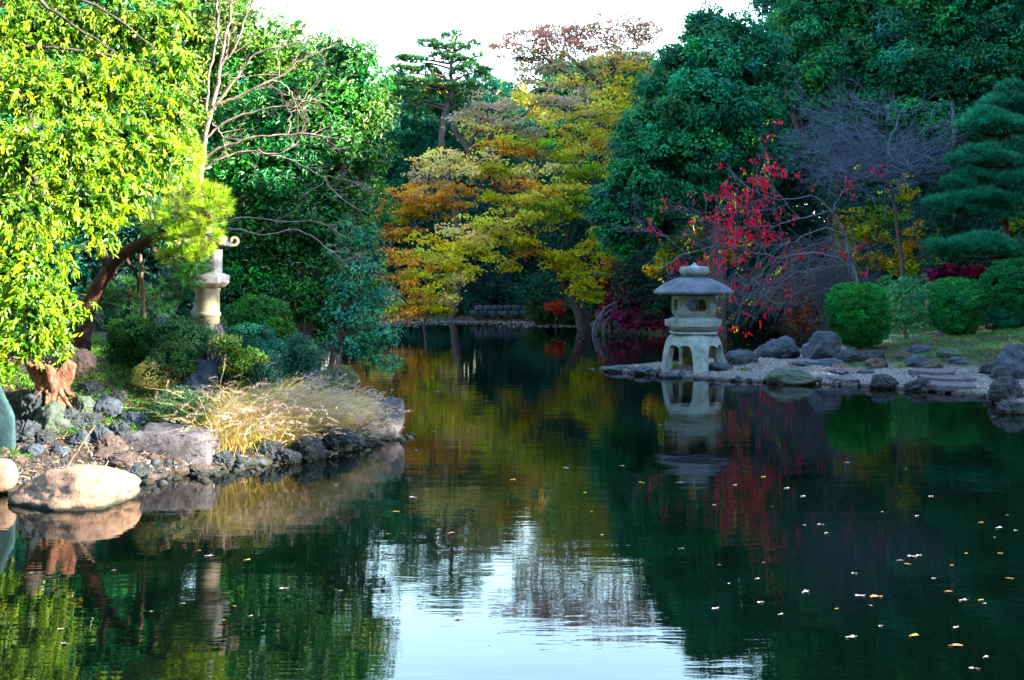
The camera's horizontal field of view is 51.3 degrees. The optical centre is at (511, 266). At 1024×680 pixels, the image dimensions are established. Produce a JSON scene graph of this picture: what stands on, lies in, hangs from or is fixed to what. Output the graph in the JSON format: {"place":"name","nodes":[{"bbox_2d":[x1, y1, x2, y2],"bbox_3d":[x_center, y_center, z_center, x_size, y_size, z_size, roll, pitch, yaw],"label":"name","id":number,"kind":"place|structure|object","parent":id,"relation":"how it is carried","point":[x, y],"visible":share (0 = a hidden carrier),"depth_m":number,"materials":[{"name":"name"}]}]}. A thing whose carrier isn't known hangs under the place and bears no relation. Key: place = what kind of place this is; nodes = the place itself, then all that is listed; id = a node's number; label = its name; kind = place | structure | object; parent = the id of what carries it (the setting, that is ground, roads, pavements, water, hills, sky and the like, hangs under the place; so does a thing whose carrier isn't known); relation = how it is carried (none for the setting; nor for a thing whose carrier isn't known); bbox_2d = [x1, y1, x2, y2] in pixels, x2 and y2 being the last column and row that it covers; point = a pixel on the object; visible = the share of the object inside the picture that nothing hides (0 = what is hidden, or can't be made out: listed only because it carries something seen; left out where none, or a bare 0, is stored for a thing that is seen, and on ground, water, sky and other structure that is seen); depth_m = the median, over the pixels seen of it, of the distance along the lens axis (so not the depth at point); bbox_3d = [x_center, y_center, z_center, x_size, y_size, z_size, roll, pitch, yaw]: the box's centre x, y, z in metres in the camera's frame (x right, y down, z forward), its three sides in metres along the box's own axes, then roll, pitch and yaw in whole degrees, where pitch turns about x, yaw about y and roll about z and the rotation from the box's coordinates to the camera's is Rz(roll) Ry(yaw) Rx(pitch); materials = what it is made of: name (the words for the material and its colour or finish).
{"place":"outdoors","nodes":[
{"label":"outdoors","id":0,"kind":"place"},
{"bbox_2d":[125,0,814,228],"label":"sky","id":1,"kind":"structure","parent":0,"point":[393,23],"materials":[{"name":"white"}]},
{"bbox_2d":[0,321,1023,679],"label":"water","id":2,"kind":"structure","parent":0,"point":[674,539],"depth_m":8.51,"materials":[{"name":"green liquid"}]},
{"bbox_2d":[0,458,18,492],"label":"shore rock","id":3,"kind":"object","parent":2,"relation":"in","point":[9,474],"visible":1,"depth_m":10.27,"materials":[{"name":"beige stone"}]},
{"bbox_2d":[7,464,141,510],"bbox_3d":[-4.117,2.143,9.957,1.182,0.562,0.733,0,0,0],"label":"shore rock","id":4,"kind":"object","parent":2,"relation":"in","point":[80,487],"visible":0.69,"depth_m":9.76,"materials":[{"name":"beige stone"}]},
{"bbox_2d":[0,235,1023,491],"bbox_3d":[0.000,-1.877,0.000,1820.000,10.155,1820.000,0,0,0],"label":"ground","id":5,"kind":"structure","parent":0,"point":[462,315],"depth_m":20.89,"materials":[{"name":"plant"}]},
{"bbox_2d":[0,385,15,449],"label":"upright slab","id":6,"kind":"structure","parent":5,"relation":"on","point":[7,430],"depth_m":10.97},
{"bbox_2d":[15,419,41,443],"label":"shore rock","id":7,"kind":"object","parent":5,"relation":"on","point":[26,430],"visible":0.75,"depth_m":11.15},
{"bbox_2d":[18,390,44,421],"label":"shore rock","id":8,"kind":"object","parent":5,"relation":"on","point":[30,404],"visible":0.56,"depth_m":11.58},
{"bbox_2d":[0,220,95,330],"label":"undergrowth shrub","id":9,"kind":"object","parent":5,"relation":"on","point":[71,290],"visible":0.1,"depth_m":18.93,"materials":[{"name":"green plant"}]},
{"bbox_2d":[24,359,76,408],"bbox_3d":[-5.060,1.347,11.750,0.609,0.672,0.506,0,0,0],"label":"tree stump","id":10,"kind":"object","parent":5,"relation":"on","point":[50,382],"visible":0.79,"depth_m":11.70,"materials":[{"name":"brown wood"}]},
{"bbox_2d":[33,399,72,432],"bbox_3d":[-4.945,1.702,11.502,0.441,0.531,0.334,0,0,-15],"label":"shore rock","id":11,"kind":"object","parent":5,"relation":"on","point":[49,416],"visible":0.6,"depth_m":11.43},
{"bbox_2d":[61,406,84,430],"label":"shore rock","id":12,"kind":"object","parent":5,"relation":"on","point":[73,415],"visible":0.53,"depth_m":11.56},
{"bbox_2d":[56,347,96,377],"bbox_3d":[-5.191,1.178,12.711,0.468,0.462,0.375,0,0,0],"label":"shore rock","id":13,"kind":"object","parent":5,"relation":"on","point":[84,360],"visible":0.53,"depth_m":12.60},
{"bbox_2d":[68,395,94,413],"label":"shore rock","id":14,"kind":"object","parent":5,"relation":"on","point":[83,403],"visible":0.63,"depth_m":11.78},
{"bbox_2d":[77,380,106,397],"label":"shore rock","id":15,"kind":"object","parent":5,"relation":"on","point":[94,387],"visible":0.66,"depth_m":12.27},
{"bbox_2d":[0,0,210,249],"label":"evergreen oak","id":16,"kind":"object","parent":5,"relation":"on","point":[8,117],"visible":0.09,"depth_m":23.38,"materials":[{"name":"green plant"}]},
{"bbox_2d":[0,0,214,390],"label":"drooping evergreen","id":17,"kind":"object","parent":5,"relation":"on","point":[27,32],"visible":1,"depth_m":11.97,"materials":[{"name":"green plant"}]},
{"bbox_2d":[93,395,123,417],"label":"shore rock","id":18,"kind":"object","parent":5,"relation":"on","point":[109,406],"visible":0.75,"depth_m":11.88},
{"bbox_2d":[92,432,129,453],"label":"shore rock","id":19,"kind":"object","parent":5,"relation":"on","point":[110,442],"visible":0.8,"depth_m":11.23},
{"bbox_2d":[107,454,136,467],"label":"shore rock","id":20,"kind":"object","parent":5,"relation":"on","point":[121,460],"visible":0.89,"depth_m":11.05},
{"bbox_2d":[98,313,161,367],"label":"clipped bush","id":21,"kind":"object","parent":5,"relation":"on","point":[125,336],"visible":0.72,"depth_m":13.17,"materials":[{"name":"green plant"}]},
{"bbox_2d":[30,196,230,331],"bbox_3d":[-7.213,0.108,19.893,3.910,3.042,1.870,0,0,0],"label":"undergrowth shrub","id":22,"kind":"object","parent":5,"relation":"on","point":[151,279],"visible":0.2,"depth_m":19.69,"materials":[{"name":"green plant"}]},
{"bbox_2d":[121,411,147,426],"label":"shore rock","id":23,"kind":"object","parent":5,"relation":"on","point":[138,418],"visible":0.77,"depth_m":11.85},
{"bbox_2d":[71,134,235,350],"bbox_3d":[-4.631,-0.213,13.448,1.502,2.929,3.111,0,0,-36],"label":"leaning pine","id":24,"kind":"object","parent":5,"relation":"on","point":[192,266],"visible":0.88,"depth_m":12.99,"materials":[{"name":"green plant"}]},
{"bbox_2d":[130,355,180,397],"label":"withered bush","id":25,"kind":"object","parent":5,"relation":"on","point":[154,385],"visible":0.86,"depth_m":12.50,"materials":[{"name":"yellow plant"}]},
{"bbox_2d":[66,0,260,312],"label":"evergreen oak","id":26,"kind":"object","parent":5,"relation":"on","point":[239,83],"visible":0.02,"depth_m":26.80,"materials":[{"name":"green plant"}]},
{"bbox_2d":[120,422,220,464],"bbox_3d":[-3.817,2.031,11.611,1.247,0.645,0.524,0,0,0],"label":"shore rock","id":27,"kind":"object","parent":5,"relation":"on","point":[156,438],"visible":0.51,"depth_m":11.38,"materials":[{"name":"stone"}]},
{"bbox_2d":[142,334,201,395],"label":"clipped bush","id":28,"kind":"object","parent":5,"relation":"on","point":[178,357],"visible":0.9,"depth_m":12.60,"materials":[{"name":"green plant"}]},
{"bbox_2d":[136,314,216,359],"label":"clipped bush","id":29,"kind":"object","parent":5,"relation":"on","point":[194,333],"visible":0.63,"depth_m":12.92,"materials":[{"name":"green plant"}]},
{"bbox_2d":[0,333,358,460],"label":"ground cover","id":30,"kind":"object","parent":5,"relation":"on","point":[98,340],"visible":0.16,"depth_m":12.51,"materials":[{"name":"green plant"}]},
{"bbox_2d":[153,384,222,426],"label":"clipped bush","id":31,"kind":"object","parent":5,"relation":"on","point":[161,410],"visible":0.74,"depth_m":11.87,"materials":[{"name":"green plant"}]},
{"bbox_2d":[2,344,374,478],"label":"fallen twigs","id":32,"kind":"object","parent":5,"relation":"on","point":[93,420],"visible":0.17,"depth_m":12.19,"materials":[{"name":"brown plant"}]},
{"bbox_2d":[176,358,224,402],"bbox_3d":[-3.759,1.455,12.858,0.582,0.718,0.432,0,0,-20],"label":"shore rock","id":33,"kind":"object","parent":5,"relation":"on","point":[196,380],"visible":0.5,"depth_m":12.72,"materials":[{"name":"stone"}]},
{"bbox_2d":[0,402,402,483],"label":"shore gravel","id":34,"kind":"structure","parent":5,"relation":"on","point":[56,464],"depth_m":11.07,"materials":[{"name":"gravel"}]},
{"bbox_2d":[178,210,239,353],"bbox_3d":[-3.812,0.340,13.400,0.752,2.235,0.739,0,0,0],"label":"pedestal lantern","id":35,"kind":"object","parent":5,"relation":"on","point":[208,303],"visible":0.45,"depth_m":13.28,"materials":[{"name":"stone"}]},
{"bbox_2d":[201,324,227,392],"bbox_3d":[-3.666,1.300,13.192,0.394,1.200,0.315,0,0,0],"label":"shore rock","id":36,"kind":"object","parent":5,"relation":"on","point":[218,329],"visible":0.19,"depth_m":13.11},
{"bbox_2d":[207,332,273,401],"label":"clipped bush","id":37,"kind":"object","parent":5,"relation":"on","point":[228,346],"visible":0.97,"depth_m":12.69,"materials":[{"name":"green plant"}]},
{"bbox_2d":[147,0,347,314],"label":"camphor tree","id":38,"kind":"object","parent":5,"relation":"on","point":[263,39],"visible":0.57,"depth_m":23.70,"materials":[{"name":"green plant"}]},
{"bbox_2d":[222,350,283,394],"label":"clipped bush","id":39,"kind":"object","parent":5,"relation":"on","point":[257,374],"visible":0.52,"depth_m":12.84,"materials":[{"name":"green plant"}]},
{"bbox_2d":[225,321,285,369],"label":"clipped bush","id":40,"kind":"object","parent":5,"relation":"on","point":[255,336],"visible":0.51,"depth_m":13.87,"materials":[{"name":"green plant"}]},
{"bbox_2d":[224,293,298,351],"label":"clipped bush","id":41,"kind":"object","parent":5,"relation":"on","point":[262,312],"visible":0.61,"depth_m":14.64,"materials":[{"name":"green plant"}]},
{"bbox_2d":[127,362,411,459],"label":"dry grass","id":42,"kind":"structure","parent":5,"relation":"on","point":[278,415],"depth_m":12.25,"materials":[{"name":"plant"}]},
{"bbox_2d":[159,0,380,326],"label":"bare tree","id":43,"kind":"object","parent":5,"relation":"on","point":[213,105],"visible":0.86,"depth_m":15.49,"materials":[{"name":"grey plant"}]},
{"bbox_2d":[187,24,402,364],"bbox_3d":[-4.516,-1.480,21.838,4.566,7.025,2.492,0,0,0],"label":"broad evergreen","id":44,"kind":"object","parent":5,"relation":"on","point":[298,254],"visible":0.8,"depth_m":21.57,"materials":[{"name":"green plant"}]},
{"bbox_2d":[275,332,327,388],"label":"clipped bush","id":45,"kind":"object","parent":5,"relation":"on","point":[299,356],"visible":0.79,"depth_m":14.05,"materials":[{"name":"green plant"}]},
{"bbox_2d":[290,434,325,460],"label":"shore rock","id":46,"kind":"object","parent":5,"relation":"on","point":[313,449],"visible":0.66,"depth_m":12.12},
{"bbox_2d":[299,363,359,396],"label":"bush","id":47,"kind":"object","parent":5,"relation":"on","point":[332,373],"visible":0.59,"depth_m":13.89,"materials":[{"name":"green plant"}]},
{"bbox_2d":[316,423,357,451],"bbox_3d":[-2.111,2.108,12.770,0.534,0.482,0.427,0,0,0],"label":"shore rock","id":48,"kind":"object","parent":5,"relation":"on","point":[331,440],"visible":0.59,"depth_m":12.65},
{"bbox_2d":[316,214,406,375],"bbox_3d":[-2.800,0.632,19.997,1.687,3.281,0.886,0,0,0],"label":"overhanging tree","id":49,"kind":"object","parent":5,"relation":"on","point":[359,307],"visible":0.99,"depth_m":19.92,"materials":[{"name":"green plant"}]},
{"bbox_2d":[366,398,404,437],"bbox_3d":[-1.743,2.090,13.777,0.701,0.797,0.460,0,0,0],"label":"shore rock","id":50,"kind":"object","parent":5,"relation":"on","point":[391,431],"visible":0.39,"depth_m":13.63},
{"bbox_2d":[341,169,480,315],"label":"maple","id":51,"kind":"object","parent":5,"relation":"on","point":[408,245],"visible":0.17,"depth_m":45.51,"materials":[{"name":"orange plant"}]},
{"bbox_2d":[352,84,495,287],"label":"conifer","id":52,"kind":"object","parent":5,"relation":"on","point":[423,135],"visible":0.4,"depth_m":47.15,"materials":[{"name":"green plant"}]},
{"bbox_2d":[366,177,483,323],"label":"orange maple","id":53,"kind":"object","parent":5,"relation":"on","point":[410,209],"visible":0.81,"depth_m":40.89,"materials":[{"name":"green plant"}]},
{"bbox_2d":[384,27,495,315],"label":"sky line pine","id":54,"kind":"object","parent":5,"relation":"on","point":[450,97],"visible":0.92,"depth_m":43.94,"materials":[{"name":"green plant"}]},
{"bbox_2d":[0,156,938,288],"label":"wood","id":55,"kind":"object","parent":5,"relation":"on","point":[2,193],"visible":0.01,"depth_m":50.46,"materials":[{"name":"green plant"}]},
{"bbox_2d":[470,305,525,314],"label":"retaining wall","id":56,"kind":"structure","parent":5,"relation":"on","point":[514,311],"depth_m":43.41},
{"bbox_2d":[357,84,639,329],"bbox_3d":[-0.735,-1.543,36.164,10.730,9.678,4.309,0,0,-17],"label":"leaning maple","id":57,"kind":"object","parent":5,"relation":"on","point":[556,261],"visible":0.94,"depth_m":36.10,"materials":[{"name":"yellow plant"}]},
{"bbox_2d":[417,187,588,315],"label":"undergrowth shrub","id":58,"kind":"object","parent":5,"relation":"on","point":[518,288],"visible":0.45,"depth_m":44.85,"materials":[{"name":"green plant"}]},
{"bbox_2d":[0,320,1022,483],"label":"leaf litter","id":59,"kind":"object","parent":5,"relation":"on","point":[492,322],"visible":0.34,"depth_m":21.72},
{"bbox_2d":[447,71,597,283],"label":"conifer","id":60,"kind":"object","parent":5,"relation":"on","point":[496,84],"visible":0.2,"depth_m":49.48,"materials":[{"name":"green plant"}]},
{"bbox_2d":[516,57,577,173],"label":"evergreen oak","id":61,"kind":"object","parent":5,"relation":"on","point":[558,91],"visible":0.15,"depth_m":57.31,"materials":[{"name":"yellow plant"}]},
{"bbox_2d":[521,296,596,325],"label":"bush","id":62,"kind":"object","parent":5,"relation":"on","point":[535,310],"visible":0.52,"depth_m":39.77,"materials":[{"name":"green plant"}]},
{"bbox_2d":[478,10,668,278],"bbox_3d":[2.412,-3.740,40.057,7.414,11.461,3.152,0,0,0],"label":"tall maple","id":63,"kind":"object","parent":5,"relation":"on","point":[570,40],"visible":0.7,"depth_m":39.90,"materials":[{"name":"red plant"}]},
{"bbox_2d":[526,198,651,315],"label":"undergrowth shrub","id":64,"kind":"object","parent":5,"relation":"on","point":[572,238],"visible":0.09,"depth_m":40.63,"materials":[{"name":"yellow plant"}]},
{"bbox_2d":[550,225,629,331],"bbox_3d":[2.676,0.879,35.790,2.808,4.696,2.190,0,0,0],"label":"yellow maple","id":65,"kind":"object","parent":5,"relation":"on","point":[585,294],"visible":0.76,"depth_m":35.64,"materials":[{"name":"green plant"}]},
{"bbox_2d":[556,50,657,181],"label":"evergreen oak","id":66,"kind":"object","parent":5,"relation":"on","point":[593,157],"visible":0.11,"depth_m":53.48,"materials":[{"name":"yellow plant"}]},
{"bbox_2d":[584,251,665,333],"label":"arching branches","id":67,"kind":"object","parent":5,"relation":"on","point":[600,316],"visible":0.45,"depth_m":34.97,"materials":[{"name":"purple plant"}]},
{"bbox_2d":[594,269,672,332],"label":"burgundy bush","id":68,"kind":"object","parent":5,"relation":"on","point":[621,317],"visible":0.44,"depth_m":34.99,"materials":[{"name":"red plant"}]},
{"bbox_2d":[609,189,770,327],"bbox_3d":[5.869,0.299,35.085,5.466,5.844,3.282,0,0,0],"label":"undergrowth shrub","id":69,"kind":"object","parent":5,"relation":"on","point":[643,289],"visible":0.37,"depth_m":34.66,"materials":[{"name":"green plant"}]},
{"bbox_2d":[580,0,802,340],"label":"evergreen oak","id":70,"kind":"object","parent":5,"relation":"on","point":[700,93],"visible":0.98,"depth_m":31.27,"materials":[{"name":"green plant"}]},
{"bbox_2d":[642,219,750,309],"bbox_3d":[5.745,0.850,32.925,3.486,4.742,1.072,0,0,0],"label":"yellow shrub","id":71,"kind":"object","parent":5,"relation":"on","point":[692,304],"visible":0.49,"depth_m":32.92,"materials":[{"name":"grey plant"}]},
{"bbox_2d":[613,120,894,337],"bbox_3d":[5.854,-0.888,25.915,6.754,5.351,2.566,0,0,0],"label":"red leafed tree","id":72,"kind":"object","parent":5,"relation":"on","point":[765,182],"visible":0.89,"depth_m":25.98,"materials":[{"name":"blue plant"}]},
{"bbox_2d":[726,275,822,327],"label":"undergrowth shrub","id":73,"kind":"object","parent":5,"relation":"on","point":[757,313],"visible":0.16,"depth_m":38.52,"materials":[{"name":"green plant"}]},
{"bbox_2d":[756,335,800,358],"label":"bank rock","id":74,"kind":"object","parent":5,"relation":"on","point":[784,347],"visible":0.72,"depth_m":23.03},
{"bbox_2d":[686,197,888,343],"bbox_3d":[7.465,0.260,29.711,5.948,4.520,3.668,0,0,0],"label":"weeping twig shrub","id":75,"kind":"object","parent":5,"relation":"on","point":[818,283],"visible":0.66,"depth_m":29.02,"materials":[{"name":"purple plant"}]},
{"bbox_2d":[754,254,827,337],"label":"russet bush","id":76,"kind":"object","parent":5,"relation":"on","point":[798,319],"visible":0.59,"depth_m":32.87,"materials":[{"name":"red plant"}]},
{"bbox_2d":[766,367,817,384],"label":"bank rock","id":77,"kind":"object","parent":5,"relation":"on","point":[790,376],"visible":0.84,"depth_m":19.90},
{"bbox_2d":[719,169,871,329],"bbox_3d":[9.750,-1.121,37.198,5.767,7.514,4.095,0,0,0],"label":"undergrowth shrub","id":78,"kind":"object","parent":5,"relation":"on","point":[787,192],"visible":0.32,"depth_m":36.45,"materials":[{"name":"green plant"}]},
{"bbox_2d":[603,354,1023,393],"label":"gravel","id":79,"kind":"structure","parent":5,"relation":"on","point":[824,369],"depth_m":20.93,"materials":[{"name":"gravel"}]},
{"bbox_2d":[653,262,733,372],"bbox_3d":[3.740,1.032,22.000,1.635,2.254,1.635,0,0,0],"label":"snow viewing lantern","id":80,"kind":"object","parent":79,"relation":"on","point":[693,336],"visible":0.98,"depth_m":21.61,"materials":[{"name":"stone"}]},
{"bbox_2d":[725,350,759,364],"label":"bank rock","id":81,"kind":"object","parent":79,"relation":"on","point":[738,357],"visible":0.81,"depth_m":22.35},
{"bbox_2d":[747,0,887,253],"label":"evergreen oak","id":82,"kind":"object","parent":5,"relation":"on","point":[760,6],"visible":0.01,"depth_m":47.30,"materials":[{"name":"green plant"}]},
{"bbox_2d":[801,330,841,358],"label":"bank rock","id":83,"kind":"object","parent":5,"relation":"on","point":[822,344],"visible":0.73,"depth_m":22.44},
{"bbox_2d":[766,0,925,287],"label":"evergreen oak","id":84,"kind":"object","parent":5,"relation":"on","point":[837,33],"visible":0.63,"depth_m":34.26,"materials":[{"name":"green plant"}]},
{"bbox_2d":[836,349,866,363],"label":"bank rock","id":85,"kind":"object","parent":5,"relation":"on","point":[846,356],"visible":0.7,"depth_m":21.98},
{"bbox_2d":[823,281,894,348],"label":"clipped bush","id":86,"kind":"object","parent":5,"relation":"on","point":[858,315],"visible":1,"depth_m":22.92,"materials":[{"name":"green plant"}]},
{"bbox_2d":[810,156,935,314],"bbox_3d":[11.873,-0.759,34.057,4.491,5.647,3.321,0,0,26],"label":"undergrowth shrub","id":87,"kind":"object","parent":5,"relation":"on","point":[862,203],"visible":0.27,"depth_m":33.75,"materials":[{"name":"yellow plant"}]},
{"bbox_2d":[828,196,919,301],"bbox_3d":[10.579,0.024,30.948,2.830,4.136,1.345,0,0,0],"label":"yellow shrub","id":88,"kind":"object","parent":5,"relation":"on","point":[860,228],"visible":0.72,"depth_m":30.85,"materials":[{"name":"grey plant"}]},
{"bbox_2d":[761,58,990,341],"bbox_3d":[9.770,-1.748,27.882,6.907,7.451,4.033,0,0,0],"label":"violet bare tree","id":89,"kind":"object","parent":5,"relation":"on","point":[864,150],"visible":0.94,"depth_m":27.66,"materials":[{"name":"grey plant"}]},
{"bbox_2d":[869,374,897,388],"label":"bank rock","id":90,"kind":"object","parent":5,"relation":"on","point":[882,381],"visible":0.81,"depth_m":19.23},
{"bbox_2d":[875,272,939,341],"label":"feathery shrub","id":91,"kind":"object","parent":5,"relation":"on","point":[917,304],"visible":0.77,"depth_m":25.37,"materials":[{"name":"green plant"}]},
{"bbox_2d":[908,368,954,375],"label":"paving slab","id":92,"kind":"structure","parent":5,"relation":"on","point":[927,371],"depth_m":20.09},
{"bbox_2d":[843,326,1023,367],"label":"ground cover","id":93,"kind":"object","parent":5,"relation":"on","point":[1005,332],"visible":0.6,"depth_m":22.64,"materials":[{"name":"green plant"}]},
{"bbox_2d":[852,0,1023,222],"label":"evergreen oak","id":94,"kind":"object","parent":5,"relation":"on","point":[960,47],"visible":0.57,"depth_m":32.74,"materials":[{"name":"green plant"}]},
{"bbox_2d":[917,374,976,381],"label":"paving slab","id":95,"kind":"structure","parent":5,"relation":"on","point":[957,378],"depth_m":19.37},
{"bbox_2d":[926,380,975,391],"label":"paving slab","id":96,"kind":"structure","parent":5,"relation":"on","point":[945,386],"depth_m":18.68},
{"bbox_2d":[914,132,990,335],"bbox_3d":[11.610,-0.850,28.030,2.121,5.387,1.805,0,0,0],"label":"undergrowth shrub","id":97,"kind":"object","parent":5,"relation":"on","point":[949,227],"visible":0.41,"depth_m":27.86,"materials":[{"name":"green plant"}]},
{"bbox_2d":[921,262,986,280],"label":"magenta azalea","id":98,"kind":"object","parent":5,"relation":"on","point":[942,271],"visible":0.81,"depth_m":26.86,"materials":[{"name":"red plant"}]},
{"bbox_2d":[884,173,1023,333],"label":"yellow shrub","id":99,"kind":"object","parent":5,"relation":"on","point":[916,191],"visible":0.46,"depth_m":29.92,"materials":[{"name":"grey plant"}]},
{"bbox_2d":[890,181,1023,292],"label":"undergrowth shrub","id":100,"kind":"object","parent":5,"relation":"on","point":[988,223],"visible":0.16,"depth_m":31.59,"materials":[{"name":"green plant"}]},
{"bbox_2d":[927,277,993,335],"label":"clipped bush","id":101,"kind":"object","parent":5,"relation":"on","point":[958,306],"visible":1,"depth_m":24.18,"materials":[{"name":"green plant"}]},
{"bbox_2d":[918,75,1023,260],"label":"cloud pruned pine","id":102,"kind":"object","parent":5,"relation":"on","point":[990,113],"visible":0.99,"depth_m":25.97,"materials":[{"name":"green plant"}]},
{"bbox_2d":[979,257,1023,331],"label":"clipped bush","id":103,"kind":"object","parent":5,"relation":"on","point":[1003,279],"visible":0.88,"depth_m":24.81,"materials":[{"name":"green plant"}]},
{"bbox_2d":[987,376,1023,401],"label":"bank rock","id":104,"kind":"object","parent":5,"relation":"on","point":[1004,388],"visible":0.81,"depth_m":17.22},
{"bbox_2d":[990,342,1023,378],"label":"bank rock","id":105,"kind":"object","parent":5,"relation":"on","point":[1009,361],"visible":0.77,"depth_m":19.36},
{"bbox_2d":[995,399,1023,413],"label":"bank rock","id":106,"kind":"object","parent":5,"relation":"on","point":[1003,406],"visible":0.84,"depth_m":15.95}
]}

